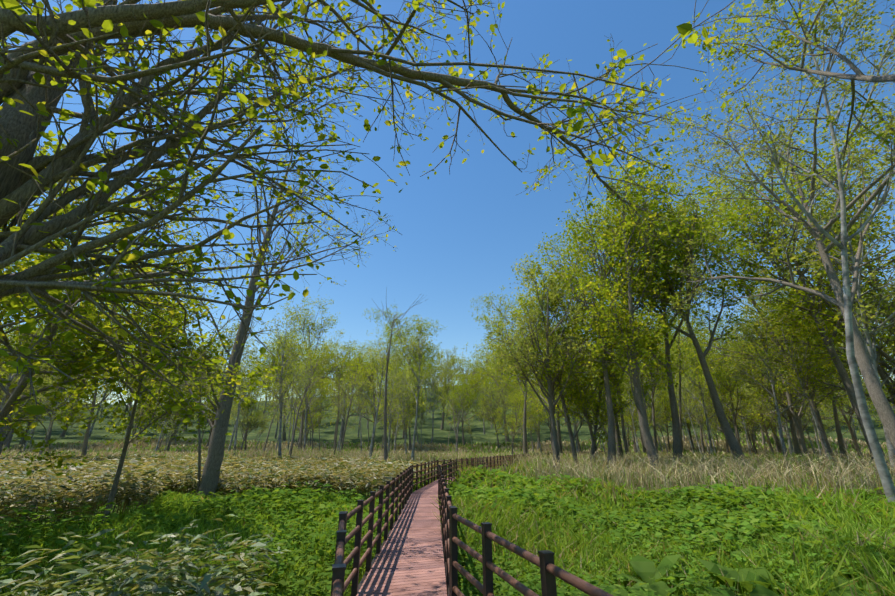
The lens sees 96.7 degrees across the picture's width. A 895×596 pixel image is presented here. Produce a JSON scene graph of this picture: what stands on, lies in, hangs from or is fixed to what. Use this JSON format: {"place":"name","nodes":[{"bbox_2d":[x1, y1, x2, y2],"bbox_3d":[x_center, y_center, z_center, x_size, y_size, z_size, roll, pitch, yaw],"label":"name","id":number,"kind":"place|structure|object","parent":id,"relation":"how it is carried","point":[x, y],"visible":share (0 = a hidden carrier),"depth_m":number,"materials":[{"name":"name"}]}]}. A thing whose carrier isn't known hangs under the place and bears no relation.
{"place":"outdoors","nodes":[
{"label":"outdoors","id":0,"kind":"place"},
{"bbox_2d":[0,380,894,595],"bbox_3d":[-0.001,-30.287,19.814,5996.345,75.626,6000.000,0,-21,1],"label":"ground","id":1,"kind":"structure","parent":0,"point":[439,435],"depth_m":174.17,"materials":[{"name":"green plant"}]},
{"bbox_2d":[0,291,64,410],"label":"tree","id":2,"kind":"object","parent":1,"relation":"on","point":[10,378],"visible":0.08,"depth_m":38.05,"materials":[{"name":"green plant"}]},
{"bbox_2d":[0,330,70,409],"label":"tree","id":3,"kind":"object","parent":1,"relation":"on","point":[44,378],"visible":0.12,"depth_m":42.44,"materials":[{"name":"green plant"}]},
{"bbox_2d":[35,353,81,455],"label":"tree","id":4,"kind":"object","parent":1,"relation":"on","point":[49,428],"visible":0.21,"depth_m":59.86,"materials":[{"name":"green plant"}]},
{"bbox_2d":[19,363,100,444],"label":"tree","id":5,"kind":"object","parent":1,"relation":"on","point":[49,436],"visible":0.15,"depth_m":105.08,"materials":[{"name":"green plant"}]},
{"bbox_2d":[0,226,144,454],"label":"tree","id":6,"kind":"object","parent":1,"relation":"on","point":[5,391],"visible":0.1,"depth_m":34.44,"materials":[{"name":"green plant"}]},
{"bbox_2d":[60,369,119,436],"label":"tree","id":7,"kind":"object","parent":1,"relation":"on","point":[63,432],"visible":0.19,"depth_m":146.32,"materials":[{"name":"green plant"}]},
{"bbox_2d":[0,133,191,481],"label":"young tree","id":8,"kind":"object","parent":1,"relation":"on","point":[10,322],"visible":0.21,"depth_m":9.17,"materials":[{"name":"green plant"}]},
{"bbox_2d":[66,313,143,456],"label":"tree","id":9,"kind":"object","parent":1,"relation":"on","point":[84,448],"visible":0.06,"depth_m":52.08,"materials":[{"name":"green plant"}]},
{"bbox_2d":[0,138,244,443],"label":"young tree","id":10,"kind":"object","parent":1,"relation":"on","point":[16,393],"visible":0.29,"depth_m":11.46,"materials":[{"name":"green plant"}]},
{"bbox_2d":[0,278,280,528],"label":"young tree","id":11,"kind":"object","parent":1,"relation":"on","point":[160,326],"visible":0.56,"depth_m":10.25,"materials":[{"name":"green plant"}]},
{"bbox_2d":[143,369,214,450],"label":"tree","id":12,"kind":"object","parent":1,"relation":"on","point":[169,443],"visible":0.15,"depth_m":103.42,"materials":[{"name":"green plant"}]},
{"bbox_2d":[148,329,228,439],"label":"hill tree","id":13,"kind":"object","parent":1,"relation":"on","point":[175,430],"visible":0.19,"depth_m":140.54,"materials":[{"name":"green plant"}]},
{"bbox_2d":[0,453,441,595],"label":"shrubs","id":14,"kind":"object","parent":1,"relation":"on","point":[144,477],"visible":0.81,"depth_m":11.23,"materials":[{"name":"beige plant"}]},
{"bbox_2d":[183,318,269,415],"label":"tree","id":15,"kind":"object","parent":1,"relation":"on","point":[232,343],"visible":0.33,"depth_m":39.73,"materials":[{"name":"green plant"}]},
{"bbox_2d":[222,338,266,454],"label":"tree","id":16,"kind":"object","parent":1,"relation":"on","point":[235,439],"visible":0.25,"depth_m":49.11,"materials":[{"name":"green plant"}]},
{"bbox_2d":[227,339,267,455],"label":"tree","id":17,"kind":"object","parent":1,"relation":"on","point":[230,444],"visible":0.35,"depth_m":54.03,"materials":[{"name":"green plant"}]},
{"bbox_2d":[233,383,263,449],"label":"tree","id":18,"kind":"object","parent":1,"relation":"on","point":[249,410],"visible":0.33,"depth_m":107.97,"materials":[{"name":"green plant"}]},
{"bbox_2d":[229,395,269,448],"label":"tree","id":19,"kind":"object","parent":1,"relation":"on","point":[249,427],"visible":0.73,"depth_m":104.43,"materials":[{"name":"green plant"}]},
{"bbox_2d":[130,80,390,497],"bbox_3d":[-9.272,-1.338,21.302,8.390,22.793,11.278,-15,-25,34],"label":"leaning bare tree","id":20,"kind":"object","parent":1,"relation":"on","point":[208,483],"visible":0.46,"depth_m":18.63,"materials":[{"name":"grey plant"}]},
{"bbox_2d":[239,305,312,457],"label":"tree","id":21,"kind":"object","parent":1,"relation":"on","point":[281,395],"visible":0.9,"depth_m":38.80,"materials":[{"name":"green plant"}]},
{"bbox_2d":[251,330,312,440],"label":"hill tree","id":22,"kind":"object","parent":1,"relation":"on","point":[284,425],"visible":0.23,"depth_m":157.88,"materials":[{"name":"green plant"}]},
{"bbox_2d":[274,354,307,449],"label":"tree","id":23,"kind":"object","parent":1,"relation":"on","point":[292,396],"visible":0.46,"depth_m":68.20,"materials":[{"name":"green plant"}]},
{"bbox_2d":[247,334,346,449],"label":"tree","id":24,"kind":"object","parent":1,"relation":"on","point":[315,356],"visible":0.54,"depth_m":88.73,"materials":[{"name":"green plant"}]},
{"bbox_2d":[276,363,319,449],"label":"tree","id":25,"kind":"object","parent":1,"relation":"on","point":[296,396],"visible":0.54,"depth_m":58.22,"materials":[{"name":"green plant"}]},
{"bbox_2d":[292,346,323,454],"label":"tree","id":26,"kind":"object","parent":1,"relation":"on","point":[305,384],"visible":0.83,"depth_m":52.45,"materials":[{"name":"green plant"}]},
{"bbox_2d":[284,379,336,447],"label":"tree","id":27,"kind":"object","parent":1,"relation":"on","point":[308,425],"visible":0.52,"depth_m":110.64,"materials":[{"name":"green plant"}]},
{"bbox_2d":[286,351,335,456],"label":"tree","id":28,"kind":"object","parent":1,"relation":"on","point":[293,436],"visible":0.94,"depth_m":46.26,"materials":[{"name":"green plant"}]},
{"bbox_2d":[263,290,368,443],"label":"hill tree","id":29,"kind":"object","parent":1,"relation":"on","point":[320,328],"visible":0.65,"depth_m":145.85,"materials":[{"name":"green plant"}]},
{"bbox_2d":[324,374,359,453],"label":"tree","id":30,"kind":"object","parent":1,"relation":"on","point":[344,395],"visible":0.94,"depth_m":61.87,"materials":[{"name":"green plant"}]},
{"bbox_2d":[311,329,378,441],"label":"hill tree","id":31,"kind":"object","parent":1,"relation":"on","point":[352,371],"visible":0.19,"depth_m":161.26,"materials":[{"name":"green plant"}]},
{"bbox_2d":[329,358,365,451],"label":"tree","id":32,"kind":"object","parent":1,"relation":"on","point":[342,443],"visible":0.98,"depth_m":55.84,"materials":[{"name":"green plant"}]},
{"bbox_2d":[345,374,376,452],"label":"tree","id":33,"kind":"object","parent":1,"relation":"on","point":[358,403],"visible":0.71,"depth_m":75.28,"materials":[{"name":"green plant"}]},
{"bbox_2d":[346,333,401,455],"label":"tree","id":34,"kind":"object","parent":1,"relation":"on","point":[376,365],"visible":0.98,"depth_m":45.89,"materials":[{"name":"green plant"}]},
{"bbox_2d":[324,329,430,451],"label":"tree","id":35,"kind":"object","parent":1,"relation":"on","point":[353,363],"visible":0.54,"depth_m":87.69,"materials":[{"name":"green plant"}]},
{"bbox_2d":[356,356,419,426],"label":"tree","id":36,"kind":"object","parent":1,"relation":"on","point":[381,392],"visible":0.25,"depth_m":130.22,"materials":[{"name":"green plant"}]},
{"bbox_2d":[370,388,414,449],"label":"tree","id":37,"kind":"object","parent":1,"relation":"on","point":[395,424],"visible":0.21,"depth_m":112.68,"materials":[{"name":"green plant"}]},
{"bbox_2d":[370,346,419,452],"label":"tree","id":38,"kind":"object","parent":1,"relation":"on","point":[391,399],"visible":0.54,"depth_m":58.53,"materials":[{"name":"green plant"}]},
{"bbox_2d":[376,363,416,455],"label":"tree","id":39,"kind":"object","parent":1,"relation":"on","point":[403,409],"visible":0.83,"depth_m":52.33,"materials":[{"name":"green plant"}]},
{"bbox_2d":[369,290,428,461],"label":"tree","id":40,"kind":"object","parent":1,"relation":"on","point":[385,424],"visible":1,"depth_m":35.19,"materials":[{"name":"grey plant"}]},
{"bbox_2d":[362,305,445,438],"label":"hill tree","id":41,"kind":"object","parent":1,"relation":"on","point":[417,340],"visible":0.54,"depth_m":169.22,"materials":[{"name":"green plant"}]},
{"bbox_2d":[0,0,820,446],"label":"tree","id":42,"kind":"object","parent":1,"relation":"on","point":[48,64],"visible":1,"depth_m":4.88,"materials":[{"name":"green plant"}]},
{"bbox_2d":[388,359,432,449],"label":"tree","id":43,"kind":"object","parent":1,"relation":"on","point":[410,447],"visible":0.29,"depth_m":127.95,"materials":[{"name":"green plant"}]},
{"bbox_2d":[389,317,445,460],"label":"tree","id":44,"kind":"object","parent":1,"relation":"on","point":[419,350],"visible":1,"depth_m":45.33,"materials":[{"name":"green plant"}]},
{"bbox_2d":[419,350,447,442],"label":"hill tree","id":45,"kind":"object","parent":1,"relation":"on","point":[433,378],"visible":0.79,"depth_m":158.24,"materials":[{"name":"green plant"}]},
{"bbox_2d":[0,430,888,477],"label":"dry meadow grass","id":46,"kind":"structure","parent":1,"relation":"on","point":[181,448],"depth_m":111.71,"materials":[{"name":"plant"}]},
{"bbox_2d":[0,449,894,595],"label":"grass","id":47,"kind":"structure","parent":1,"relation":"on","point":[858,528],"depth_m":8.98,"materials":[{"name":"green plant"}]},
{"bbox_2d":[0,457,894,595],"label":"herb plants","id":48,"kind":"object","parent":1,"relation":"on","point":[692,518],"visible":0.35,"depth_m":9.35,"materials":[{"name":"green plant"}]},
{"bbox_2d":[423,352,475,429],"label":"hill tree","id":49,"kind":"object","parent":1,"relation":"on","point":[441,383],"visible":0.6,"depth_m":193.94,"materials":[{"name":"green plant"}]},
{"bbox_2d":[444,374,483,451],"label":"tree","id":50,"kind":"object","parent":1,"relation":"on","point":[467,403],"visible":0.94,"depth_m":117.62,"materials":[{"name":"green plant"}]},
{"bbox_2d":[433,352,498,444],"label":"tree","id":51,"kind":"object","parent":1,"relation":"on","point":[475,379],"visible":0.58,"depth_m":143.61,"materials":[{"name":"green plant"}]},
{"bbox_2d":[330,451,616,595],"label":"wooden railing","id":52,"kind":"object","parent":1,"relation":"on","point":[416,552],"visible":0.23,"depth_m":6.26,"materials":[{"name":"brown wood"}]},
{"bbox_2d":[451,327,529,441],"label":"hill tree","id":53,"kind":"object","parent":1,"relation":"on","point":[504,391],"visible":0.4,"depth_m":158.26,"materials":[{"name":"green plant"}]},
{"bbox_2d":[475,381,514,448],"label":"tree","id":54,"kind":"object","parent":1,"relation":"on","point":[488,417],"visible":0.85,"depth_m":132.54,"materials":[{"name":"green plant"}]},
{"bbox_2d":[470,285,560,455],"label":"tree","id":55,"kind":"object","parent":1,"relation":"on","point":[525,448],"visible":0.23,"depth_m":74.79,"materials":[{"name":"green plant"}]},
{"bbox_2d":[491,386,543,453],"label":"tree","id":56,"kind":"object","parent":1,"relation":"on","point":[514,400],"visible":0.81,"depth_m":84.88,"materials":[{"name":"green plant"}]},
{"bbox_2d":[461,274,616,454],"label":"tree","id":57,"kind":"object","parent":1,"relation":"on","point":[557,425],"visible":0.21,"depth_m":54.59,"materials":[{"name":"green plant"}]},
{"bbox_2d":[201,447,894,500],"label":"reed stalks","id":58,"kind":"object","parent":1,"relation":"on","point":[676,471],"visible":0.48,"depth_m":21.32,"materials":[{"name":"beige plant"}]},
{"bbox_2d":[504,250,605,469],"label":"tree","id":59,"kind":"object","parent":1,"relation":"on","point":[565,409],"visible":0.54,"depth_m":35.49,"materials":[{"name":"green plant"}]},
{"bbox_2d":[483,257,640,471],"bbox_3d":[9.014,5.426,33.105,11.994,18.357,12.158,-3,-21,9],"label":"tree","id":60,"kind":"object","parent":1,"relation":"on","point":[508,355],"visible":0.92,"depth_m":32.51,"materials":[{"name":"green plant"}]},
{"bbox_2d":[539,329,630,456],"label":"tree","id":61,"kind":"object","parent":1,"relation":"on","point":[595,386],"visible":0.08,"depth_m":54.40,"materials":[{"name":"green plant"}]},
{"bbox_2d":[515,220,672,460],"bbox_3d":[14.623,3.390,40.170,14.501,27.461,11.404,-5,-21,13],"label":"tree","id":62,"kind":"object","parent":1,"relation":"on","point":[617,431],"visible":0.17,"depth_m":40.52,"materials":[{"name":"green plant"}]},
{"bbox_2d":[545,279,653,463],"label":"tree","id":63,"kind":"object","parent":1,"relation":"on","point":[589,381],"visible":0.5,"depth_m":34.76,"materials":[{"name":"green plant"}]},
{"bbox_2d":[557,303,658,455],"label":"tree","id":64,"kind":"object","parent":1,"relation":"on","point":[624,437],"visible":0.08,"depth_m":50.97,"materials":[{"name":"green plant"}]},
{"bbox_2d":[532,142,718,468],"bbox_3d":[14.363,0.911,32.381,15.587,26.627,11.143,-11,-23,28],"label":"tree","id":65,"kind":"object","parent":1,"relation":"on","point":[611,437],"visible":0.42,"depth_m":33.46,"materials":[{"name":"green plant"}]},
{"bbox_2d":[602,388,650,440],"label":"tree","id":66,"kind":"object","parent":1,"relation":"on","point":[629,418],"visible":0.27,"depth_m":81.29,"materials":[{"name":"green plant"}]},
{"bbox_2d":[591,376,669,451],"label":"tree","id":67,"kind":"object","parent":1,"relation":"on","point":[634,444],"visible":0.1,"depth_m":99.69,"materials":[{"name":"green plant"}]},
{"bbox_2d":[617,373,644,451],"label":"tree","id":68,"kind":"object","parent":1,"relation":"on","point":[631,412],"visible":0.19,"depth_m":78.57,"materials":[{"name":"green plant"}]},
{"bbox_2d":[564,166,708,480],"bbox_3d":[13.871,1.309,30.134,9.998,24.069,10.841,0,-21,1],"label":"alder","id":69,"kind":"object","parent":1,"relation":"on","point":[634,340],"visible":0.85,"depth_m":28.98,"materials":[{"name":"green plant"}]},
{"bbox_2d":[614,303,683,452],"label":"tree","id":70,"kind":"object","parent":1,"relation":"on","point":[652,407],"visible":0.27,"depth_m":55.53,"materials":[{"name":"green plant"}]},
{"bbox_2d":[565,154,774,468],"bbox_3d":[18.574,1.119,34.599,14.098,27.628,18.822,4,-21,-9],"label":"tree","id":71,"kind":"object","parent":1,"relation":"on","point":[732,441],"visible":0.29,"depth_m":31.54,"materials":[{"name":"green plant"}]},
{"bbox_2d":[649,383,696,450],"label":"tree","id":72,"kind":"object","parent":1,"relation":"on","point":[667,427],"visible":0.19,"depth_m":109.14,"materials":[{"name":"green plant"}]},
{"bbox_2d":[642,353,709,449],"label":"tree","id":73,"kind":"object","parent":1,"relation":"on","point":[663,400],"visible":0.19,"depth_m":107.81,"materials":[{"name":"green plant"}]},
{"bbox_2d":[592,171,764,465],"bbox_3d":[19.187,1.301,33.439,12.013,26.412,14.113,2,-21,-7],"label":"tree","id":74,"kind":"object","parent":1,"relation":"on","point":[676,436],"visible":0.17,"depth_m":32.88,"materials":[{"name":"green plant"}]},
{"bbox_2d":[642,199,720,444],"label":"alder","id":75,"kind":"object","parent":1,"relation":"on","point":[679,405],"visible":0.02,"depth_m":60.20,"materials":[{"name":"green plant"}]},
{"bbox_2d":[650,342,713,451],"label":"tree","id":76,"kind":"object","parent":1,"relation":"on","point":[684,395],"visible":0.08,"depth_m":110.24,"materials":[{"name":"green plant"}]},
{"bbox_2d":[668,371,702,453],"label":"tree","id":77,"kind":"object","parent":1,"relation":"on","point":[686,406],"visible":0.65,"depth_m":69.19,"materials":[{"name":"green plant"}]},
{"bbox_2d":[676,363,715,453],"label":"tree","id":78,"kind":"object","parent":1,"relation":"on","point":[699,416],"visible":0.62,"depth_m":76.70,"materials":[{"name":"green plant"}]},
{"bbox_2d":[658,337,737,456],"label":"tree","id":79,"kind":"object","parent":1,"relation":"on","point":[702,394],"visible":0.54,"depth_m":61.20,"materials":[{"name":"green plant"}]},
{"bbox_2d":[668,339,744,453],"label":"tree","id":80,"kind":"object","parent":1,"relation":"on","point":[701,436],"visible":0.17,"depth_m":90.85,"materials":[{"name":"green plant"}]},
{"bbox_2d":[673,342,742,414],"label":"tree","id":81,"kind":"object","parent":1,"relation":"on","point":[701,374],"visible":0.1,"depth_m":91.86,"materials":[{"name":"green plant"}]},
{"bbox_2d":[680,308,770,449],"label":"tree","id":82,"kind":"object","parent":1,"relation":"on","point":[718,376],"visible":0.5,"depth_m":64.18,"materials":[{"name":"green plant"}]},
{"bbox_2d":[724,380,758,455],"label":"tree","id":83,"kind":"object","parent":1,"relation":"on","point":[743,423],"visible":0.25,"depth_m":71.05,"materials":[{"name":"green plant"}]},
{"bbox_2d":[597,536,894,595],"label":"skunk cabbage plants","id":84,"kind":"object","parent":1,"relation":"on","point":[644,568],"visible":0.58,"depth_m":5.91,"materials":[{"name":"green plant"}]},
{"bbox_2d":[712,296,785,431],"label":"hill tree","id":85,"kind":"object","parent":1,"relation":"on","point":[746,332],"visible":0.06,"depth_m":157.37,"materials":[{"name":"green plant"}]},
{"bbox_2d":[708,369,790,454],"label":"tree","id":86,"kind":"object","parent":1,"relation":"on","point":[753,442],"visible":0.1,"depth_m":83.92,"materials":[{"name":"green plant"}]},
{"bbox_2d":[699,342,800,452],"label":"tree","id":87,"kind":"object","parent":1,"relation":"on","point":[778,442],"visible":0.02,"depth_m":82.07,"materials":[{"name":"green plant"}]},
{"bbox_2d":[724,374,794,453],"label":"tree","id":88,"kind":"object","parent":1,"relation":"on","point":[766,432],"visible":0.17,"depth_m":75.29,"materials":[{"name":"green plant"}]},
{"bbox_2d":[743,375,787,453],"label":"tree","id":89,"kind":"object","parent":1,"relation":"on","point":[772,414],"visible":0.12,"depth_m":71.13,"materials":[{"name":"green plant"}]},
{"bbox_2d":[685,278,846,456],"bbox_3d":[38.634,8.597,47.596,15.873,22.582,18.108,-5,-21,18],"label":"tree","id":90,"kind":"object","parent":1,"relation":"on","point":[791,411],"visible":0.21,"depth_m":46.37,"materials":[{"name":"green plant"}]},
{"bbox_2d":[643,0,894,449],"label":"tree","id":91,"kind":"object","parent":1,"relation":"on","point":[884,410],"visible":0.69,"depth_m":18.45,"materials":[{"name":"green plant"}]},
{"bbox_2d":[719,301,822,460],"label":"tree","id":92,"kind":"object","parent":1,"relation":"on","point":[763,341],"visible":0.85,"depth_m":35.01,"materials":[{"name":"green plant"}]},
{"bbox_2d":[658,154,894,464],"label":"tree","id":93,"kind":"object","parent":1,"relation":"on","point":[815,409],"visible":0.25,"depth_m":41.07,"materials":[{"name":"green plant"}]},
{"bbox_2d":[703,304,864,456],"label":"tree","id":94,"kind":"object","parent":1,"relation":"on","point":[799,401],"visible":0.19,"depth_m":52.93,"materials":[{"name":"green plant"}]},
{"bbox_2d":[680,0,894,501],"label":"white birch","id":95,"kind":"object","parent":1,"relation":"on","point":[882,469],"visible":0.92,"depth_m":15.06,"materials":[{"name":"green plant"}]},
{"bbox_2d":[683,0,894,184],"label":"tree","id":96,"kind":"object","parent":1,"relation":"on","point":[859,75],"visible":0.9,"depth_m":11.77,"materials":[{"name":"green plant"}]},
{"bbox_2d":[746,290,833,465],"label":"tree","id":97,"kind":"object","parent":1,"relation":"on","point":[792,348],"visible":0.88,"depth_m":35.96,"materials":[{"name":"green plant"}]},
{"bbox_2d":[730,328,849,457],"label":"tree","id":98,"kind":"object","parent":1,"relation":"on","point":[794,436],"visible":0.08,"depth_m":56.51,"materials":[{"name":"green plant"}]},
{"bbox_2d":[689,109,894,469],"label":"tree","id":99,"kind":"object","parent":1,"relation":"on","point":[846,380],"visible":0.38,"depth_m":32.05,"materials":[{"name":"green plant"}]},
{"bbox_2d":[706,130,894,373],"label":"tree","id":100,"kind":"object","parent":1,"relation":"on","point":[890,311],"visible":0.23,"depth_m":30.57,"materials":[{"name":"green plant"}]},
{"bbox_2d":[723,207,894,408],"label":"tree","id":101,"kind":"object","parent":1,"relation":"on","point":[882,372],"visible":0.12,"depth_m":35.11,"materials":[{"name":"green plant"}]},
{"bbox_2d":[736,294,882,458],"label":"tree","id":102,"kind":"object","parent":1,"relation":"on","point":[842,449],"depth_m":55.21,"materials":[{"name":"green plant"}]},
{"bbox_2d":[762,143,894,473],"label":"tree","id":103,"kind":"object","parent":1,"relation":"on","point":[867,333],"visible":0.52,"depth_m":24.62,"materials":[{"name":"green plant"}]},
{"bbox_2d":[811,400,861,448],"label":"tree","id":104,"kind":"object","parent":1,"relation":"on","point":[832,423],"visible":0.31,"depth_m":95.86,"materials":[{"name":"green plant"}]},
{"bbox_2d":[787,355,894,457],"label":"tree","id":105,"kind":"object","parent":1,"relation":"on","point":[848,423],"visible":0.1,"depth_m":65.75,"materials":[{"name":"green plant"}]},
{"bbox_2d":[801,276,894,403],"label":"tree","id":106,"kind":"object","parent":1,"relation":"on","point":[886,377],"visible":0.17,"depth_m":29.24,"materials":[{"name":"green plant"}]},
{"bbox_2d":[0,0,894,403],"label":"sky","id":107,"kind":"structure","parent":0,"point":[463,231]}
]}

